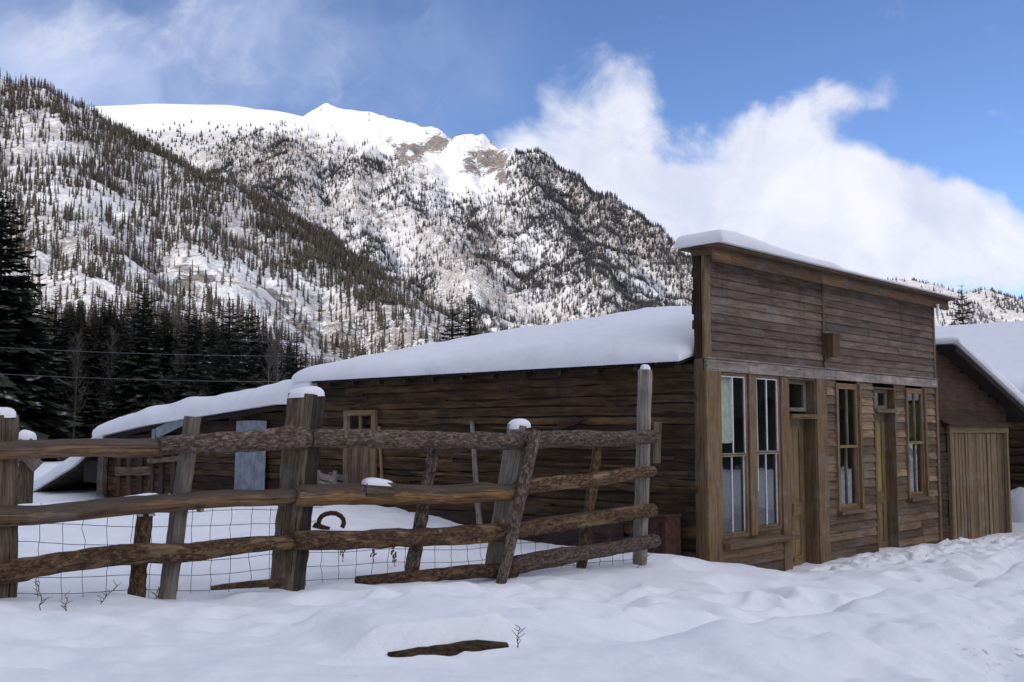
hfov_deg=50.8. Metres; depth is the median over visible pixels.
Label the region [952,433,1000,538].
plank door
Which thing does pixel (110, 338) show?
spruce tree
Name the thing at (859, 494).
window
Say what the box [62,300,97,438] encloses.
spruce tree
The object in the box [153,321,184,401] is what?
spruce tree
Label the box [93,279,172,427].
spruce tree
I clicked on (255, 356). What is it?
spruce tree
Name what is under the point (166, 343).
spruce tree
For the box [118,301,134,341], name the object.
spruce tree
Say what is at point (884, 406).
transom window
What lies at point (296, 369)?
spruce tree
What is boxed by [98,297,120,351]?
spruce tree
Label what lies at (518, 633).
dry weed
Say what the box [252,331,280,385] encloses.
spruce tree
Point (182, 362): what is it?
aspen tree
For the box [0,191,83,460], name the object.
spruce tree
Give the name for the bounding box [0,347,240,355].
overhead wire
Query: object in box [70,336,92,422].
aspen tree
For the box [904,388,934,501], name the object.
window
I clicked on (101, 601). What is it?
dry weed
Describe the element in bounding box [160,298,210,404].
spruce tree
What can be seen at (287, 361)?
spruce tree
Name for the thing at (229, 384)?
spruce tree
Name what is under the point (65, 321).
spruce tree
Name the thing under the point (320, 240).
slope forest
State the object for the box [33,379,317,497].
lean to shed
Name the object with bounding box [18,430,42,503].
fence post
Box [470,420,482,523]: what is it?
leaning pole
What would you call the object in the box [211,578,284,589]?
fallen pole
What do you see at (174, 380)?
overhead wire
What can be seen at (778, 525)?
window
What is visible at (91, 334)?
spruce tree
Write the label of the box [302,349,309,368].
spruce tree
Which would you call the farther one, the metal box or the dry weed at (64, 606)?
the metal box
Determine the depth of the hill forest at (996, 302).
4383.73 m
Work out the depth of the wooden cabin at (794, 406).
14.66 m
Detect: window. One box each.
[348,415,370,429]
[721,372,749,538]
[755,375,781,531]
[789,380,805,411]
[834,383,869,514]
[874,389,886,408]
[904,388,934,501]
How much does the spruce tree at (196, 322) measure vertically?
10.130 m
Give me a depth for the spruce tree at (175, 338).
83.54 m
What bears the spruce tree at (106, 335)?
on the snowy ground
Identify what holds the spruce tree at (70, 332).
on the snowy ground
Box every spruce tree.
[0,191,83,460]
[2,271,79,437]
[25,295,49,398]
[37,289,91,438]
[51,305,63,373]
[55,306,104,431]
[56,293,92,357]
[56,307,77,367]
[57,303,76,351]
[58,309,69,351]
[60,302,77,402]
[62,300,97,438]
[62,307,75,352]
[63,293,95,408]
[73,308,106,405]
[75,311,108,438]
[84,297,108,385]
[87,337,131,435]
[89,314,103,346]
[92,307,159,420]
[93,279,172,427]
[93,303,110,345]
[96,300,130,416]
[97,315,119,420]
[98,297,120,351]
[100,306,115,398]
[105,299,129,369]
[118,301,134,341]
[118,306,130,359]
[138,310,161,361]
[150,306,169,353]
[151,307,177,402]
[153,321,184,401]
[155,311,173,365]
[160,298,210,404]
[167,322,183,372]
[169,308,175,347]
[183,309,209,373]
[185,298,260,396]
[191,318,202,373]
[192,311,227,390]
[195,319,224,391]
[198,315,226,378]
[223,300,273,391]
[227,325,235,376]
[230,324,250,378]
[244,335,263,378]
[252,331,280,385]
[257,328,271,374]
[271,352,282,380]
[276,339,294,380]
[278,335,294,376]
[278,338,288,378]
[285,325,305,379]
[290,333,300,371]
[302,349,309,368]
[438,296,464,341]
[454,291,481,337]
[948,285,974,324]
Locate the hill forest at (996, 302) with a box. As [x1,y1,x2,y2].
[887,277,1023,325]
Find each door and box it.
[347,448,370,483]
[790,419,805,566]
[875,413,887,547]
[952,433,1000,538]
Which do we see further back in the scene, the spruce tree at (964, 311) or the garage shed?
the spruce tree at (964, 311)
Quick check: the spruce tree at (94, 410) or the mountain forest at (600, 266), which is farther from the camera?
the mountain forest at (600, 266)
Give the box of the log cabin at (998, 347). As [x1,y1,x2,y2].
[935,321,1023,489]
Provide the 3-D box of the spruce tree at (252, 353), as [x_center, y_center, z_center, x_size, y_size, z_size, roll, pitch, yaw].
[-14.669,2.333,59.954,4.255,9.491,4.264,-4,-6,40]
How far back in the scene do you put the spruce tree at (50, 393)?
64.34 m
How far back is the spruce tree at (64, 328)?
101.99 m
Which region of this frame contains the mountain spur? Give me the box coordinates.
[0,79,473,367]
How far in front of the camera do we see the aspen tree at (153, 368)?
60.40 m
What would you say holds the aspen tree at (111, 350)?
on the snowy ground
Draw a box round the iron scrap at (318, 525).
[312,511,345,529]
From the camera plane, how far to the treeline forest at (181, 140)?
3500.41 m
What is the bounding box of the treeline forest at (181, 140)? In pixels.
[120,119,273,156]
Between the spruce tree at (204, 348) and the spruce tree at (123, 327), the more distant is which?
the spruce tree at (123, 327)
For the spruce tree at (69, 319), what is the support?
on the snowy ground
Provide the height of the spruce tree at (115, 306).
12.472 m
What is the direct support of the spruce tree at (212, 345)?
on the snowy ground
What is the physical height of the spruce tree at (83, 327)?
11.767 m
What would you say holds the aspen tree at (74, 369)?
on the snowy ground
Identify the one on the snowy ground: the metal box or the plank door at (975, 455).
the metal box
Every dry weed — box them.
[34,575,51,609]
[61,590,70,610]
[97,580,121,603]
[391,547,396,565]
[512,624,525,647]
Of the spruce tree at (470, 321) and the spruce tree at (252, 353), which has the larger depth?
the spruce tree at (470, 321)
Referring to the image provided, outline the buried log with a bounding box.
[387,640,508,657]
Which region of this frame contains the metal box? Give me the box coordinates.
[647,514,681,555]
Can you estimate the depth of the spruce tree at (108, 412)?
59.83 m
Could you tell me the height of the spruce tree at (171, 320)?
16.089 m
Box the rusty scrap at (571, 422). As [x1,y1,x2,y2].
[553,416,587,430]
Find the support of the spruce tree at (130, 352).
on the snowy ground
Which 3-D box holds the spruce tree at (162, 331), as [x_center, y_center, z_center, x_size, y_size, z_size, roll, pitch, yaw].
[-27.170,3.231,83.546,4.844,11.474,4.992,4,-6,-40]
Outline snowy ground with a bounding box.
[0,459,1023,681]
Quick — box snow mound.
[130,493,156,495]
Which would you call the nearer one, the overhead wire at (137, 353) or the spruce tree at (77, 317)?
the overhead wire at (137, 353)
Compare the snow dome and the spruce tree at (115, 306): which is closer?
the spruce tree at (115, 306)
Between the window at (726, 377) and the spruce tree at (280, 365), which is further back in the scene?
the spruce tree at (280, 365)
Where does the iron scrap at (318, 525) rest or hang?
on the snowy ground
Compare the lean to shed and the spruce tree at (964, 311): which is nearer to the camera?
the lean to shed
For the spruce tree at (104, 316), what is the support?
on the snowy ground
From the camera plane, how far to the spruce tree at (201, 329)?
77.55 m
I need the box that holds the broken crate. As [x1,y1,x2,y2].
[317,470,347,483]
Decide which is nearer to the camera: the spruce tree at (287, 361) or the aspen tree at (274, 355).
the aspen tree at (274, 355)
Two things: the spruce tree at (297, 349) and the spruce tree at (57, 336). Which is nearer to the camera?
the spruce tree at (57, 336)
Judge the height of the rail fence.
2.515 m
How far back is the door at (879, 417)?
16.38 m
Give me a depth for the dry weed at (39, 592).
7.58 m
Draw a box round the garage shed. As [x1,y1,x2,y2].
[935,337,1023,539]
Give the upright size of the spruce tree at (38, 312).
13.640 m
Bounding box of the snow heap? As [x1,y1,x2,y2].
[1011,487,1023,522]
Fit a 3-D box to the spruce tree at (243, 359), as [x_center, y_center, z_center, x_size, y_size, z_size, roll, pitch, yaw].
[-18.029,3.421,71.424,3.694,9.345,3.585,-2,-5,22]
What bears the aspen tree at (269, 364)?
on the snowy ground
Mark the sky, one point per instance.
(884, 139)
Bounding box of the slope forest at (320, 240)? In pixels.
[0,72,490,368]
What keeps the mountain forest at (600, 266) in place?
on the mountain
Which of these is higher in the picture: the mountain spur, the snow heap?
the mountain spur
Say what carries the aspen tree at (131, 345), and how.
on the snowy ground
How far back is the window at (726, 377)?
13.21 m
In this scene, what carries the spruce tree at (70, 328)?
on the snowy ground
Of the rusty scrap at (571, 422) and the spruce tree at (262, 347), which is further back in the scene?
the spruce tree at (262, 347)
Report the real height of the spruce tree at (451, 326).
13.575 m
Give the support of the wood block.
on the rail fence
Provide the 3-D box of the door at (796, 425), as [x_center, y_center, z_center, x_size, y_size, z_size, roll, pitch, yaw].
[3.712,2.042,14.376,0.044,1.999,0.691,-5,-7,43]
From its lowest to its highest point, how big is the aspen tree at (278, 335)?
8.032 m
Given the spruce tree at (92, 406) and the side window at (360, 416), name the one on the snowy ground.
the spruce tree at (92, 406)
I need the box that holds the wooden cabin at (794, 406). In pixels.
[291,229,958,570]
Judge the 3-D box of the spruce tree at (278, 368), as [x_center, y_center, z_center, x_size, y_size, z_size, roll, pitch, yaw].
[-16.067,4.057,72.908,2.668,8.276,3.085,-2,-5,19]
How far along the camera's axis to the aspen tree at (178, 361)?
59.95 m
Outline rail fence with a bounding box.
[0,364,661,599]
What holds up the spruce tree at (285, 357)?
on the snowy ground
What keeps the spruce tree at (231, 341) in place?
on the snowy ground
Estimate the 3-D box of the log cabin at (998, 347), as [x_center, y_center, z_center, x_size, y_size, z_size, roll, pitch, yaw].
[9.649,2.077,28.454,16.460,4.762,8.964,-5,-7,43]
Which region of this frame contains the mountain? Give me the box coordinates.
[186,103,692,333]
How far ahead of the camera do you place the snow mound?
17.25 m
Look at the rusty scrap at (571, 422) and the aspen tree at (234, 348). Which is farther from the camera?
the aspen tree at (234, 348)
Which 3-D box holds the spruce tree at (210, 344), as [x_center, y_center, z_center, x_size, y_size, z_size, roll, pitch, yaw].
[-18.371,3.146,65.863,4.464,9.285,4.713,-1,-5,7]
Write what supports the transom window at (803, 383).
in the wooden cabin at (794, 406)
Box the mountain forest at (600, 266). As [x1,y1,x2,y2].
[179,119,692,332]
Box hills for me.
[673,242,1023,325]
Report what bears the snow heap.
on the snowy ground
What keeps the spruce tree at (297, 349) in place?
on the snowy ground
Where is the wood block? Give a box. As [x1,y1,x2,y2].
[362,477,394,495]
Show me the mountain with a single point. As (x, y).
(460, 164)
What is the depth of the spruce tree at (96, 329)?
92.42 m
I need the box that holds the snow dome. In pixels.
[85,104,302,158]
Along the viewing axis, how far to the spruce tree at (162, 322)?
93.75 m
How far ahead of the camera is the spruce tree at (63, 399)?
68.11 m
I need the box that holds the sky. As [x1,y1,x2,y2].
[0,0,1023,298]
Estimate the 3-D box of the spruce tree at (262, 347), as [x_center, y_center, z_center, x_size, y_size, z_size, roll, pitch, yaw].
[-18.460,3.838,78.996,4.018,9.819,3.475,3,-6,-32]
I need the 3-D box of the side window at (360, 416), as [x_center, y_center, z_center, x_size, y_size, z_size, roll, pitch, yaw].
[-2.364,1.282,16.845,0.689,0.259,0.037,-5,-7,43]
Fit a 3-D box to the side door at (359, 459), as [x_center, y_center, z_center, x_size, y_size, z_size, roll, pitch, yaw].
[-2.361,1.974,16.790,0.683,1.131,0.040,-5,-7,43]
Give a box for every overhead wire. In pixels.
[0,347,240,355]
[7,374,279,381]
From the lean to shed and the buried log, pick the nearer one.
the buried log
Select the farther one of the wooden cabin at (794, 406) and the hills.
the hills
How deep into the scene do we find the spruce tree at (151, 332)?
82.81 m
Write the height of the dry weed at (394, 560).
0.255 m
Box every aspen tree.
[55,330,89,438]
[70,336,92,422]
[95,325,125,414]
[126,330,137,398]
[135,342,163,395]
[160,350,182,402]
[165,341,191,392]
[227,329,242,378]
[260,341,279,385]
[261,327,288,383]
[270,337,284,379]
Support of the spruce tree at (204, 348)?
on the snowy ground
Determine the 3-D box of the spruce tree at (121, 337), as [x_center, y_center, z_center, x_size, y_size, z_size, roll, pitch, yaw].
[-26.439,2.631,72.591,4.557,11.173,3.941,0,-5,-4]
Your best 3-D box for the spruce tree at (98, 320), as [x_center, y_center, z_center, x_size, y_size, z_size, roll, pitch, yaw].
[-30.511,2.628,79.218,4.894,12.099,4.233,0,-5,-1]

